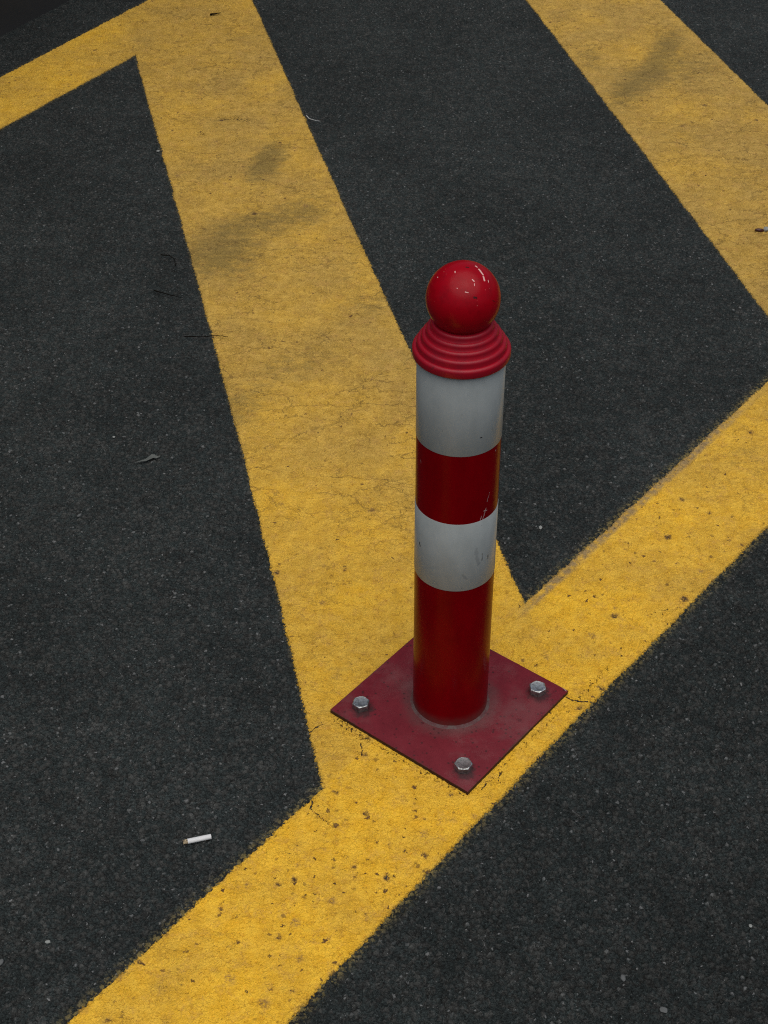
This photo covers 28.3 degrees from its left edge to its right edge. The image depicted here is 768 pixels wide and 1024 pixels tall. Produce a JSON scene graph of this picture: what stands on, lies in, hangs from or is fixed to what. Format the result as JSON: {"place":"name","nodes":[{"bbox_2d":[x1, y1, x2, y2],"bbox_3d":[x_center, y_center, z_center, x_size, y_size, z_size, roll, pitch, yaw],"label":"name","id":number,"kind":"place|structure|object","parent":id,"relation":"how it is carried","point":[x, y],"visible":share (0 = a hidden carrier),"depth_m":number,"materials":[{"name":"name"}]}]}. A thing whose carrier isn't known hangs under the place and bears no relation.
{"place":"outdoors","nodes":[
{"label":"outdoors","id":0,"kind":"place"},
{"bbox_2d":[0,0,767,1023],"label":"road","id":1,"kind":"structure","parent":0,"point":[152,714],"depth_m":2.56,"materials":[{"name":"black asphalt"}]},
{"bbox_2d":[0,0,68,36],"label":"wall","id":2,"kind":"structure","parent":1,"relation":"on","point":[14,14],"depth_m":4.32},
{"bbox_2d":[0,0,235,129],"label":"yellow border line","id":3,"kind":"object","parent":1,"relation":"on","point":[53,74],"visible":1,"depth_m":4.18,"materials":[{"name":"paint"}]},
{"bbox_2d":[135,454,160,462],"bbox_3d":[-0.422,-0.096,2.718,0.050,0.003,0.014,-16,41,-18],"label":"leaf scrap","id":4,"kind":"object","parent":1,"relation":"on","point":[151,456],"visible":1,"depth_m":2.72,"materials":[{"name":"grey plant"}]},
{"bbox_2d":[183,834,211,843],"bbox_3d":[-0.251,0.440,2.046,0.038,0.007,0.007,-9,40,-13],"label":"cigarette butt","id":5,"kind":"object","parent":1,"relation":"on","point":[197,839],"visible":1,"depth_m":2.04,"materials":[{"name":"paper"}]},
{"bbox_2d":[184,335,227,336],"bbox_3d":[-0.354,-0.349,3.028,0.088,0.003,0.006,0,39,0],"label":"twig","id":6,"kind":"object","parent":1,"relation":"on","point":[204,336],"visible":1,"depth_m":3.03,"materials":[{"name":"brown wood"}]},
{"bbox_2d":[136,0,523,786],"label":"yellow stripe","id":7,"kind":"object","parent":1,"relation":"on","point":[316,360],"visible":0.91,"depth_m":2.98,"materials":[{"name":"paint"}]},
{"bbox_2d":[67,382,767,1023],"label":"yellow border line","id":8,"kind":"object","parent":1,"relation":"on","point":[289,916],"visible":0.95,"depth_m":2.10,"materials":[{"name":"paint"}]},
{"bbox_2d":[330,260,567,794],"bbox_3d":[0.096,-0.004,2.017,0.250,0.734,0.250,27,46,30],"label":"bollard","id":9,"kind":"object","parent":1,"relation":"on","point":[446,694],"visible":1,"depth_m":2.04,"materials":[{"name":"red paint"}]},
{"bbox_2d":[526,0,767,314],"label":"yellow stripe","id":10,"kind":"object","parent":1,"relation":"on","point":[686,106],"visible":1,"depth_m":3.87,"materials":[{"name":"paint"}]},
{"bbox_2d":[755,227,767,231],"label":"wrapper scrap","id":11,"kind":"object","parent":10,"relation":"on","point":[762,230],"visible":1,"depth_m":3.37,"materials":[{"name":"stone"}]},
{"bbox_2d":[660,1007,667,1012],"bbox_3d":[0.339,0.603,1.844,0.009,0.004,0.010,-23,44,-26],"label":"stone chip","id":12,"kind":"object","parent":1,"relation":"on","point":[663,1009],"visible":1,"depth_m":1.84,"materials":[{"name":"grey stone"}]}
]}

